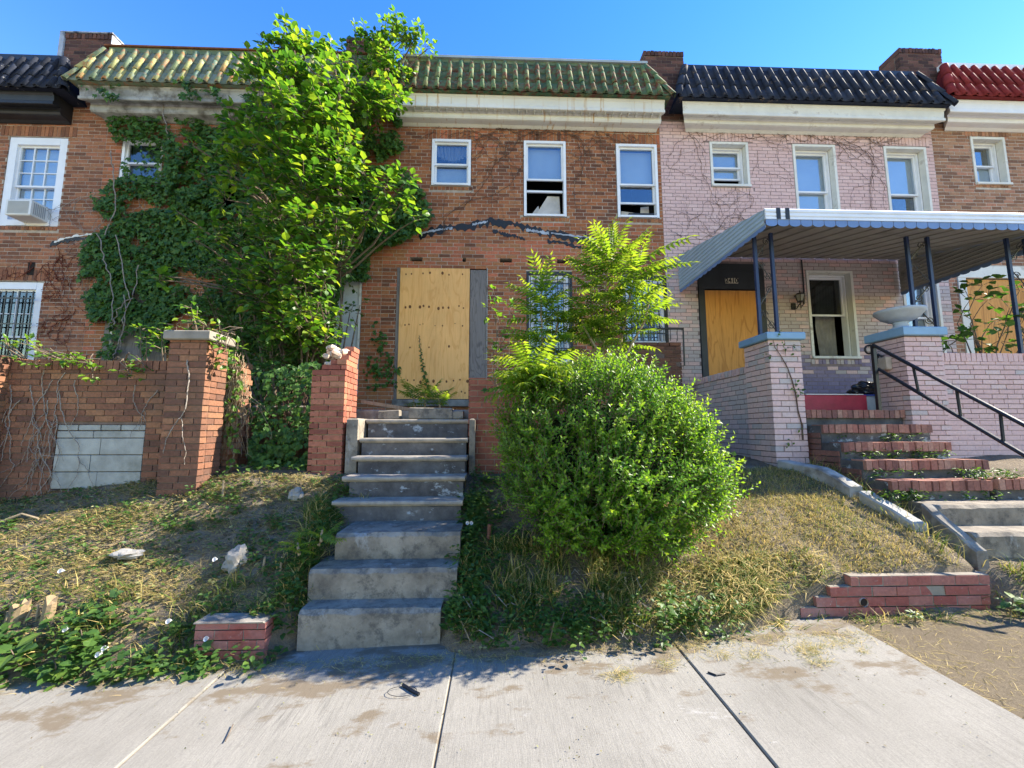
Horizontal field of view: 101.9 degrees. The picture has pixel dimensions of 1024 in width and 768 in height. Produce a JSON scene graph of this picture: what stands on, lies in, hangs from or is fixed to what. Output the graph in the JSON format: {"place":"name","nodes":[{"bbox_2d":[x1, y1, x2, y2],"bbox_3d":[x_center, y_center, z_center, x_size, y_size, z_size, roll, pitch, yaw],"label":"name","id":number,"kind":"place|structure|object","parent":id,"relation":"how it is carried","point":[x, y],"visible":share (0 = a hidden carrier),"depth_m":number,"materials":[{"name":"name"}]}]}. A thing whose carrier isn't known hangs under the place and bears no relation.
{"place":"outdoors","nodes":[
{"label":"outdoors","id":0,"kind":"place"},
{"bbox_2d":[0,608,1023,767],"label":"sidewalk","id":1,"kind":"structure","parent":0,"point":[98,727],"depth_m":2.36,"materials":[{"name":"concrete"}]},
{"bbox_2d":[0,623,903,695],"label":"swept straw","id":2,"kind":"object","parent":1,"relation":"on","point":[621,673],"visible":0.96,"depth_m":2.90,"materials":[{"name":"beige plant"}]},
{"bbox_2d":[15,634,1000,767],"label":"grit","id":3,"kind":"object","parent":1,"relation":"on","point":[510,702],"visible":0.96,"depth_m":2.62,"materials":[{"name":"grey stone"}]},
{"bbox_2d":[0,449,1023,681],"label":"earth bank","id":4,"kind":"structure","parent":0,"point":[791,607],"depth_m":3.66,"materials":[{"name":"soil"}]},
{"bbox_2d":[0,355,29,443],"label":"brick pier","id":5,"kind":"structure","parent":4,"relation":"on","point":[4,371],"depth_m":4.72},
{"bbox_2d":[3,598,31,628],"bbox_3d":[-3.796,1.762,3.201,0.187,0.186,0.135,3,-7,-25],"label":"tree stump","id":6,"kind":"object","parent":4,"relation":"on","point":[16,610],"visible":0.8,"depth_m":3.16,"materials":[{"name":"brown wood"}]},
{"bbox_2d":[0,632,44,677],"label":"weed plant","id":7,"kind":"object","parent":4,"relation":"on","point":[27,641],"visible":0.93,"depth_m":2.88,"materials":[{"name":"green plant"}]},
{"bbox_2d":[35,595,66,625],"bbox_3d":[-3.569,1.743,3.216,0.199,0.221,0.093,3,-7,-24],"label":"rock","id":8,"kind":"object","parent":4,"relation":"on","point":[50,604],"visible":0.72,"depth_m":3.19,"materials":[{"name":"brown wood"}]},
{"bbox_2d":[33,660,79,685],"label":"weed plant","id":9,"kind":"object","parent":4,"relation":"on","point":[42,679],"visible":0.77,"depth_m":2.79,"materials":[{"name":"green plant"}]},
{"bbox_2d":[0,30,123,359],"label":"row house","id":10,"kind":"structure","parent":4,"relation":"on","point":[53,132],"depth_m":7.77,"materials":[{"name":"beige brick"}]},
{"bbox_2d":[0,282,43,359],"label":"window","id":11,"kind":"structure","parent":10,"relation":"in","point":[4,286],"depth_m":7.59,"materials":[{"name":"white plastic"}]},
{"bbox_2d":[4,199,51,222],"bbox_3d":[-8.856,-3.151,7.634,0.444,0.300,0.406,0,-6,-2],"label":"air conditioner","id":12,"kind":"object","parent":10,"relation":"attached to","point":[28,211],"visible":0.99,"depth_m":7.47,"materials":[{"name":"white plastic"}]},
{"bbox_2d":[0,137,67,226],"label":"window","id":13,"kind":"structure","parent":10,"relation":"in","point":[44,170],"depth_m":7.90,"materials":[{"name":"white plastic"}]},
{"bbox_2d":[0,244,85,354],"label":"dead vine","id":14,"kind":"object","parent":10,"relation":"attached to","point":[62,278],"visible":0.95,"depth_m":7.58,"materials":[{"name":"plant"}]},
{"bbox_2d":[0,360,169,500],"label":"porch wall","id":15,"kind":"structure","parent":4,"relation":"on","point":[105,423],"depth_m":4.75,"materials":[{"name":"brick"}]},
{"bbox_2d":[0,333,153,383],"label":"creeper","id":16,"kind":"object","parent":15,"relation":"attached to","point":[37,352],"visible":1,"depth_m":4.72,"materials":[{"name":"green plant"}]},
{"bbox_2d":[0,360,189,499],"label":"dead vine","id":17,"kind":"object","parent":15,"relation":"hanging from","point":[40,428],"visible":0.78,"depth_m":4.70,"materials":[{"name":"plant"}]},
{"bbox_2d":[130,323,173,360],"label":"creeper","id":18,"kind":"object","parent":15,"relation":"attached to","point":[154,334],"visible":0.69,"depth_m":5.01,"materials":[{"name":"green plant"}]},
{"bbox_2d":[108,548,144,559],"bbox_3d":[-3.413,1.513,3.692,0.300,0.094,0.191,0,-6,-2],"label":"concrete chunk","id":19,"kind":"object","parent":4,"relation":"on","point":[126,554],"visible":0.95,"depth_m":3.64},
{"bbox_2d":[0,588,288,691],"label":"broadleaf weeds","id":20,"kind":"object","parent":4,"relation":"on","point":[202,664],"visible":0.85,"depth_m":2.92,"materials":[{"name":"green plant"}]},
{"bbox_2d":[0,566,305,688],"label":"weed tuft","id":21,"kind":"object","parent":4,"relation":"on","point":[163,623],"visible":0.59,"depth_m":3.20,"materials":[{"name":"green plant"}]},
{"bbox_2d":[0,472,341,650],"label":"green clippings","id":22,"kind":"object","parent":4,"relation":"on","point":[36,556],"visible":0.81,"depth_m":3.86,"materials":[{"name":"green plant"}]},
{"bbox_2d":[0,470,342,634],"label":"weeds","id":23,"kind":"object","parent":4,"relation":"on","point":[10,523],"visible":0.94,"depth_m":3.97,"materials":[{"name":"green plant"}]},
{"bbox_2d":[0,470,345,654],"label":"leaf litter","id":24,"kind":"object","parent":4,"relation":"on","point":[146,624],"visible":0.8,"depth_m":3.80,"materials":[{"name":"plant"}]},
{"bbox_2d":[0,470,347,656],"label":"cut straw","id":25,"kind":"object","parent":4,"relation":"on","point":[110,558],"visible":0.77,"depth_m":3.77,"materials":[{"name":"beige plant"}]},
{"bbox_2d":[156,330,235,495],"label":"brick pier","id":26,"kind":"structure","parent":4,"relation":"on","point":[202,417],"depth_m":4.61,"materials":[{"name":"brick"}]},
{"bbox_2d":[158,295,248,369],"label":"creeper","id":27,"kind":"object","parent":26,"relation":"attached to","point":[230,355],"visible":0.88,"depth_m":4.77,"materials":[{"name":"green plant"}]},
{"bbox_2d":[27,37,389,463],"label":"row house","id":28,"kind":"structure","parent":4,"relation":"on","point":[143,75],"depth_m":7.77,"materials":[{"name":"brown brick"}]},
{"bbox_2d":[101,292,168,360],"bbox_3d":[-6.839,-0.693,7.573,1.130,2.040,0.130,0,-6,-2],"label":"boarded window","id":29,"kind":"structure","parent":28,"relation":"in","point":[128,344],"depth_m":7.55,"materials":[{"name":"white paint"}]},
{"bbox_2d":[119,139,162,182],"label":"window","id":30,"kind":"structure","parent":28,"relation":"in","point":[126,149],"depth_m":8.06,"materials":[{"name":"white plastic"}]},
{"bbox_2d":[18,104,344,357],"bbox_3d":[-6.118,-2.865,7.637,6.074,4.882,0.236,0,-6,-2],"label":"dead vine","id":31,"kind":"object","parent":28,"relation":"hanging from","point":[124,302],"visible":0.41,"depth_m":7.57,"materials":[{"name":"plant"}]},
{"bbox_2d":[76,76,434,401],"bbox_3d":[-4.676,-2.754,7.226,6.518,6.142,1.214,0,-6,-2],"label":"ivy","id":32,"kind":"object","parent":28,"relation":"attached to","point":[185,201],"visible":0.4,"depth_m":7.63,"materials":[{"name":"green plant"}]},
{"bbox_2d":[244,361,321,470],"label":"ivy","id":33,"kind":"object","parent":28,"relation":"attached to","point":[286,438],"visible":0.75,"depth_m":5.39,"materials":[{"name":"green plant"}]},
{"bbox_2d":[313,279,361,395],"bbox_3d":[-3.266,-0.899,7.714,0.880,2.260,0.064,0,-6,-2],"label":"boarded window","id":34,"kind":"structure","parent":28,"relation":"in","point":[348,296],"depth_m":7.75,"materials":[{"name":"white paint"}]},
{"bbox_2d":[330,4,437,140],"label":"creeper","id":35,"kind":"object","parent":28,"relation":"attached to","point":[378,43],"visible":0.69,"depth_m":7.72,"materials":[{"name":"green plant"}]},
{"bbox_2d":[193,612,276,660],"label":"retaining wall","id":36,"kind":"structure","parent":4,"relation":"on","point":[225,631],"depth_m":3.02,"materials":[{"name":"brick"}]},
{"bbox_2d":[221,544,248,574],"bbox_3d":[-2.400,1.549,3.629,0.211,0.286,0.209,0,-6,-2],"label":"concrete chunk","id":37,"kind":"object","parent":4,"relation":"on","point":[236,555],"visible":0.72,"depth_m":3.56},
{"bbox_2d":[220,362,252,472],"bbox_3d":[-3.476,0.440,5.164,0.315,1.422,0.244,0,-6,-2],"label":"broken wall stub","id":38,"kind":"object","parent":4,"relation":"on","point":[248,368],"visible":0.45,"depth_m":5.13,"materials":[{"name":"brick"}]},
{"bbox_2d":[221,352,271,473],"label":"ivy","id":39,"kind":"object","parent":38,"relation":"attached to","point":[236,396],"visible":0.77,"depth_m":5.02,"materials":[{"name":"green plant"}]},
{"bbox_2d":[165,197,369,405],"bbox_3d":[-4.001,-1.094,6.541,3.262,4.109,1.673,0,-6,-2],"label":"shrub","id":40,"kind":"object","parent":4,"relation":"on","point":[244,335],"visible":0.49,"depth_m":6.44,"materials":[{"name":"green plant"}]},
{"bbox_2d":[228,461,306,470],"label":"green clippings","id":41,"kind":"object","parent":4,"relation":"on","point":[262,465],"visible":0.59,"depth_m":4.86,"materials":[{"name":"green plant"}]},
{"bbox_2d":[228,417,313,465],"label":"foundation wall","id":42,"kind":"structure","parent":4,"relation":"on","point":[241,459],"depth_m":5.58,"materials":[{"name":"brick"}]},
{"bbox_2d":[141,8,429,405],"bbox_3d":[-3.297,-2.516,6.407,4.052,7.830,1.992,0,-6,-2],"label":"tree","id":43,"kind":"object","parent":4,"relation":"on","point":[279,134],"visible":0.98,"depth_m":6.16,"materials":[{"name":"green plant"}]},
{"bbox_2d":[235,485,377,651],"bbox_3d":[-1.779,1.531,3.794,0.972,1.108,1.505,0,-6,-2],"label":"grass tuft","id":44,"kind":"object","parent":4,"relation":"on","point":[316,506],"visible":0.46,"depth_m":3.79,"materials":[{"name":"plant"}]},
{"bbox_2d":[307,344,359,474],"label":"brick pier","id":45,"kind":"structure","parent":4,"relation":"on","point":[333,399],"depth_m":5.03,"materials":[{"name":"brick"}]},
{"bbox_2d":[249,478,492,639],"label":"edge weeds","id":46,"kind":"object","parent":4,"relation":"on","point":[453,603],"visible":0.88,"depth_m":3.44,"materials":[{"name":"green plant"}]},
{"bbox_2d":[274,522,346,555],"bbox_3d":[-1.688,1.331,3.584,0.597,0.257,0.500,0,-6,-2],"label":"tree of heaven","id":47,"kind":"object","parent":46,"relation":"on","point":[328,536],"visible":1,"depth_m":3.53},
{"bbox_2d":[297,407,475,650],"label":"stone steps","id":48,"kind":"structure","parent":4,"relation":"on","point":[383,576],"depth_m":3.71,"materials":[{"name":"concrete"}]},
{"bbox_2d":[468,378,520,473],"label":"brick pier","id":49,"kind":"structure","parent":4,"relation":"on","point":[480,411],"depth_m":5.25,"materials":[{"name":"brick"}]},
{"bbox_2d":[354,50,684,453],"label":"row house","id":50,"kind":"structure","parent":4,"relation":"on","point":[437,289],"depth_m":8.02,"materials":[{"name":"brown brick"}]},
{"bbox_2d":[363,321,400,391],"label":"ivy","id":51,"kind":"object","parent":50,"relation":"attached to","point":[380,349],"visible":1,"depth_m":7.58,"materials":[{"name":"green plant"}]},
{"bbox_2d":[397,377,457,407],"bbox_3d":[-1.382,0.145,6.541,1.247,0.546,0.781,-3,-7,22],"label":"tree of heaven","id":52,"kind":"object","parent":50,"relation":"on","point":[424,392],"visible":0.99,"depth_m":6.50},
{"bbox_2d":[431,139,470,186],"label":"window","id":53,"kind":"structure","parent":50,"relation":"in","point":[439,177],"depth_m":8.22,"materials":[{"name":"white plastic"}]},
{"bbox_2d":[481,284,526,431],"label":"creeper","id":54,"kind":"object","parent":50,"relation":"attached to","point":[498,300],"visible":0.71,"depth_m":5.02,"materials":[{"name":"green plant"}]},
{"bbox_2d":[400,126,654,232],"bbox_3d":[0.288,-4.060,8.134,5.292,2.448,0.039,0,-6,-2],"label":"dead vine","id":55,"kind":"object","parent":50,"relation":"attached to","point":[538,134],"visible":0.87,"depth_m":8.19,"materials":[{"name":"plant"}]},
{"bbox_2d":[523,140,566,217],"bbox_3d":[0.645,-4.026,8.235,0.830,1.570,0.227,0,-6,-2],"label":"window","id":56,"kind":"structure","parent":50,"relation":"in","point":[538,165],"depth_m":8.26,"materials":[{"name":"white plastic"}]},
{"bbox_2d":[529,275,570,362],"bbox_3d":[0.709,-1.236,7.961,0.780,1.685,0.185,0,-6,-2],"label":"window","id":57,"kind":"structure","parent":50,"relation":"in","point":[560,286],"depth_m":8.00,"materials":[{"name":"white plastic"}]},
{"bbox_2d":[615,144,659,218],"bbox_3d":[2.478,-4.011,8.318,0.820,1.540,0.267,0,-6,-2],"label":"window","id":58,"kind":"structure","parent":50,"relation":"in","point":[632,169],"depth_m":8.31,"materials":[{"name":"white plastic"}]},
{"bbox_2d":[623,280,665,342],"bbox_3d":[2.533,-1.374,8.040,0.800,1.275,0.185,0,-6,-2],"label":"window","id":59,"kind":"structure","parent":50,"relation":"in","point":[640,339],"depth_m":8.07,"materials":[{"name":"white plastic"}]},
{"bbox_2d":[450,464,632,649],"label":"weeds","id":60,"kind":"object","parent":4,"relation":"on","point":[494,619],"visible":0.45,"depth_m":3.26,"materials":[{"name":"green plant"}]},
{"bbox_2d":[501,249,592,363],"bbox_3d":[0.448,-0.675,4.721,1.221,1.716,1.077,0,-6,-2],"label":"tree of heaven","id":61,"kind":"object","parent":4,"relation":"on","point":[544,301],"visible":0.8,"depth_m":4.69,"materials":[{"name":"plant"}]},
{"bbox_2d":[541,620,561,647],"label":"weed plant","id":62,"kind":"object","parent":4,"relation":"on","point":[546,631],"visible":0.96,"depth_m":2.98,"materials":[{"name":"green plant"}]},
{"bbox_2d":[437,522,700,643],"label":"tall grass","id":63,"kind":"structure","parent":4,"relation":"on","point":[601,584],"depth_m":3.42,"materials":[{"name":"plant"}]},
{"bbox_2d":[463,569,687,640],"bbox_3d":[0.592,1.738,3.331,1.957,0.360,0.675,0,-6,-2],"label":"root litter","id":64,"kind":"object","parent":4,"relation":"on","point":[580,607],"visible":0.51,"depth_m":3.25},
{"bbox_2d":[482,343,760,574],"bbox_3d":[0.935,0.599,3.817,2.452,2.036,1.743,0,-6,-2],"label":"boxwood bush","id":65,"kind":"object","parent":4,"relation":"on","point":[651,456],"visible":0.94,"depth_m":3.46,"materials":[{"name":"green plant"}]},
{"bbox_2d":[479,336,594,412],"bbox_3d":[0.244,-0.100,4.057,1.054,0.848,1.144,-5,-8,38],"label":"tree of heaven","id":66,"kind":"object","parent":65,"relation":"on","point":[516,374],"visible":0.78,"depth_m":3.89,"materials":[{"name":"plant"}]},
{"bbox_2d":[581,451,746,558],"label":"ivy","id":67,"kind":"object","parent":65,"relation":"attached to","point":[681,529],"visible":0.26,"depth_m":3.50,"materials":[{"name":"green plant"}]},
{"bbox_2d":[552,215,699,369],"bbox_3d":[1.298,-1.085,4.915,1.788,1.867,1.168,0,-6,-2],"label":"tree of heaven","id":68,"kind":"object","parent":4,"relation":"on","point":[624,314],"visible":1,"depth_m":4.79,"materials":[{"name":"plant"}]},
{"bbox_2d":[499,576,754,659],"bbox_3d":[0.866,1.743,3.100,1.948,0.450,0.489,1,-6,-9],"label":"weed clump","id":69,"kind":"object","parent":4,"relation":"on","point":[581,632],"visible":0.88,"depth_m":3.12,"materials":[{"name":"green plant"}]},
{"bbox_2d":[455,514,809,651],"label":"leaf litter","id":70,"kind":"object","parent":4,"relation":"on","point":[532,634],"visible":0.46,"depth_m":3.50,"materials":[{"name":"plant"}]},
{"bbox_2d":[654,600,676,636],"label":"weed plant","id":71,"kind":"object","parent":4,"relation":"on","point":[671,614],"visible":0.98,"depth_m":3.06,"materials":[{"name":"green plant"}]},
{"bbox_2d":[693,367,750,457],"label":"porch wall","id":72,"kind":"structure","parent":4,"relation":"on","point":[726,392],"depth_m":6.55,"materials":[{"name":"brick"}]},
{"bbox_2d":[445,469,1011,655],"bbox_3d":[1.680,1.502,4.031,4.597,1.213,2.033,0,-6,-2],"label":"cut straw","id":73,"kind":"object","parent":4,"relation":"on","point":[807,480],"visible":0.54,"depth_m":3.66,"materials":[{"name":"beige plant"}]},
{"bbox_2d":[625,537,844,639],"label":"straw tufts","id":74,"kind":"object","parent":4,"relation":"on","point":[740,561],"visible":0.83,"depth_m":3.41,"materials":[{"name":"beige plant"}]},
{"bbox_2d":[739,332,809,466],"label":"brick pier","id":75,"kind":"structure","parent":4,"relation":"on","point":[774,422],"depth_m":5.49,"materials":[{"name":"brick"}]},
{"bbox_2d":[763,328,805,447],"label":"creeper","id":76,"kind":"object","parent":75,"relation":"attached to","point":[796,396],"visible":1,"depth_m":5.43,"materials":[{"name":"green plant"}]},
{"bbox_2d":[659,48,958,428],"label":"row house","id":77,"kind":"structure","parent":4,"relation":"on","point":[900,93],"depth_m":8.22,"materials":[{"name":"brick"}]},
{"bbox_2d":[712,148,743,183],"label":"window","id":78,"kind":"structure","parent":77,"relation":"in","point":[725,168],"depth_m":8.56,"materials":[{"name":"white plastic"}]},
{"bbox_2d":[665,132,933,258],"bbox_3d":[5.856,-3.912,8.318,5.648,2.999,0.029,0,-6,-2],"label":"dead vine","id":79,"kind":"object","parent":77,"relation":"attached to","point":[781,136],"visible":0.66,"depth_m":8.38,"materials":[{"name":"plant"}]},
{"bbox_2d":[795,151,832,209],"bbox_3d":[6.128,-4.002,8.534,0.786,1.608,0.150,0,-6,-2],"label":"window","id":80,"kind":"structure","parent":77,"relation":"in","point":[813,194],"depth_m":8.60,"materials":[{"name":"white plastic"}]},
{"bbox_2d":[809,275,851,355],"bbox_3d":[6.220,-1.298,8.326,0.836,1.708,0.322,0,-6,-2],"label":"window","id":81,"kind":"structure","parent":77,"relation":"in","point":[824,315],"depth_m":8.42,"materials":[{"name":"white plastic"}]},
{"bbox_2d":[678,208,1023,353],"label":"porch awning","id":82,"kind":"object","parent":77,"relation":"attached to","point":[927,249],"visible":0.98,"depth_m":6.15,"materials":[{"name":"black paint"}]},
{"bbox_2d":[865,394,875,409],"bbox_3d":[5.201,0.294,6.120,0.260,0.252,0.360,0,-6,-2],"label":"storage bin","id":83,"kind":"object","parent":77,"relation":"on","point":[871,404],"visible":0.27,"depth_m":5.95,"materials":[{"name":"plastic"}]},
{"bbox_2d":[846,381,874,394],"bbox_3d":[5.307,0.089,6.194,0.571,0.291,0.392,0,-6,-2],"label":"rubbish bag","id":84,"kind":"object","parent":83,"relation":"on","point":[863,387],"visible":0.4,"depth_m":6.09,"materials":[{"name":"black plastic"}]},
{"bbox_2d":[887,153,923,210],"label":"window","id":85,"kind":"structure","parent":77,"relation":"in","point":[903,168],"depth_m":8.68,"materials":[{"name":"white plastic"}]},
{"bbox_2d":[906,287,933,326],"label":"window","id":86,"kind":"structure","parent":77,"relation":"in","point":[926,296],"depth_m":8.35,"materials":[{"name":"white plastic"}]},
{"bbox_2d":[777,460,862,497],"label":"sloping kerb","id":87,"kind":"structure","parent":4,"relation":"on","point":[833,478],"depth_m":4.70,"materials":[{"name":"concrete"}]},
{"bbox_2d":[859,491,926,531],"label":"sloping kerb","id":88,"kind":"structure","parent":4,"relation":"on","point":[886,506],"depth_m":4.12,"materials":[{"name":"concrete"}]},
{"bbox_2d":[805,456,994,570],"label":"dead weeds","id":89,"kind":"object","parent":4,"relation":"on","point":[933,534],"visible":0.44,"depth_m":3.86,"materials":[{"name":"beige plant"}]},
{"bbox_2d":[864,326,954,458],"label":"brick pier","id":90,"kind":"structure","parent":4,"relation":"on","point":[919,346],"depth_m":5.56,"materials":[{"name":"brick"}]},
{"bbox_2d":[872,305,927,329],"bbox_3d":[5.468,-0.894,5.848,0.570,0.295,0.570,0,-6,-2],"label":"planter urn","id":91,"kind":"object","parent":90,"relation":"on","point":[898,316],"visible":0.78,"depth_m":5.72,"materials":[{"name":"paint"}]},
{"bbox_2d":[804,410,1023,506],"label":"brick steps","id":92,"kind":"structure","parent":4,"relation":"on","point":[863,430],"depth_m":4.92,"materials":[{"name":"brick"}]},
{"bbox_2d":[803,394,867,409],"bbox_3d":[4.579,0.278,5.989,0.994,0.256,0.160,0,-6,-2],"label":"red board","id":93,"kind":"object","parent":92,"relation":"on","point":[835,401],"visible":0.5,"depth_m":5.92,"materials":[{"name":"paint"}]},
{"bbox_2d":[837,433,1023,501],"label":"step weeds","id":94,"kind":"object","parent":92,"relation":"on","point":[917,495],"visible":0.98,"depth_m":4.45,"materials":[{"name":"green plant"}]},
{"bbox_2d":[864,344,1023,456],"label":"handrail","id":95,"kind":"object","parent":92,"relation":"on","point":[877,392],"visible":0.98,"depth_m":4.80,"materials":[{"name":"black metal"}]},
{"bbox_2d":[817,553,1023,627],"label":"weed tuft","id":96,"kind":"object","parent":4,"relation":"on","point":[1016,570],"visible":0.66,"depth_m":3.34,"materials":[{"name":"green plant"}]},
{"bbox_2d":[921,503,989,572],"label":"sloping kerb","id":97,"kind":"structure","parent":4,"relation":"on","point":[933,515],"depth_m":3.77,"materials":[{"name":"concrete"}]},
{"bbox_2d":[903,499,1023,557],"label":"concrete steps","id":98,"kind":"structure","parent":4,"relation":"on","point":[996,526],"depth_m":4.02,"materials":[{"name":"concrete"}]},
{"bbox_2d":[931,62,1023,353],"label":"row house","id":99,"kind":"structure","parent":4,"relation":"on","point":[978,143],"depth_m":8.44,"materials":[{"name":"beige brick"}]},
{"bbox_2d":[973,143,999,181],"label":"window","id":100,"kind":"structure","parent":99,"relation":"in","point":[990,173],"depth_m":8.75,"materials":[{"name":"white plastic"}]},
{"bbox_2d":[941,274,1023,352],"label":"shrub","id":101,"kind":"object","parent":4,"relation":"on","point":[970,331],"visible":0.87,"depth_m":6.01,"materials":[{"name":"green plant"}]},
{"bbox_2d":[942,353,1023,457],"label":"porch wall","id":102,"kind":"structure","parent":4,"relation":"on","point":[996,380],"depth_m":5.59,"materials":[{"name":"brick"}]},
{"bbox_2d":[0,0,1023,69],"label":"sky","id":103,"kind":"structure","parent":0,"point":[820,34],"materials":[{"name":"blue"}]},
{"bbox_2d":[838,608,1023,718],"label":"bare dirt verge","id":104,"kind":"structure","parent":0,"point":[961,641],"depth_m":2.88,"materials":[{"name":"soil"}]},
{"bbox_2d":[800,571,990,618],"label":"retaining wall","id":105,"kind":"structure","parent":104,"relation":"on","point":[871,592],"depth_m":3.41,"materials":[{"name":"brick"}]},
{"bbox_2d":[847,611,1023,718],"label":"verge straw","id":106,"kind":"object","parent":104,"relation":"on","point":[965,657],"visible":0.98,"depth_m":2.80,"materials":[{"name":"beige plant"}]},
{"bbox_2d":[996,591,1023,615],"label":"weed plant","id":107,"kind":"object","parent":104,"relation":"on","point":[1005,604],"visible":1,"depth_m":3.29,"materials":[{"name":"green plant"}]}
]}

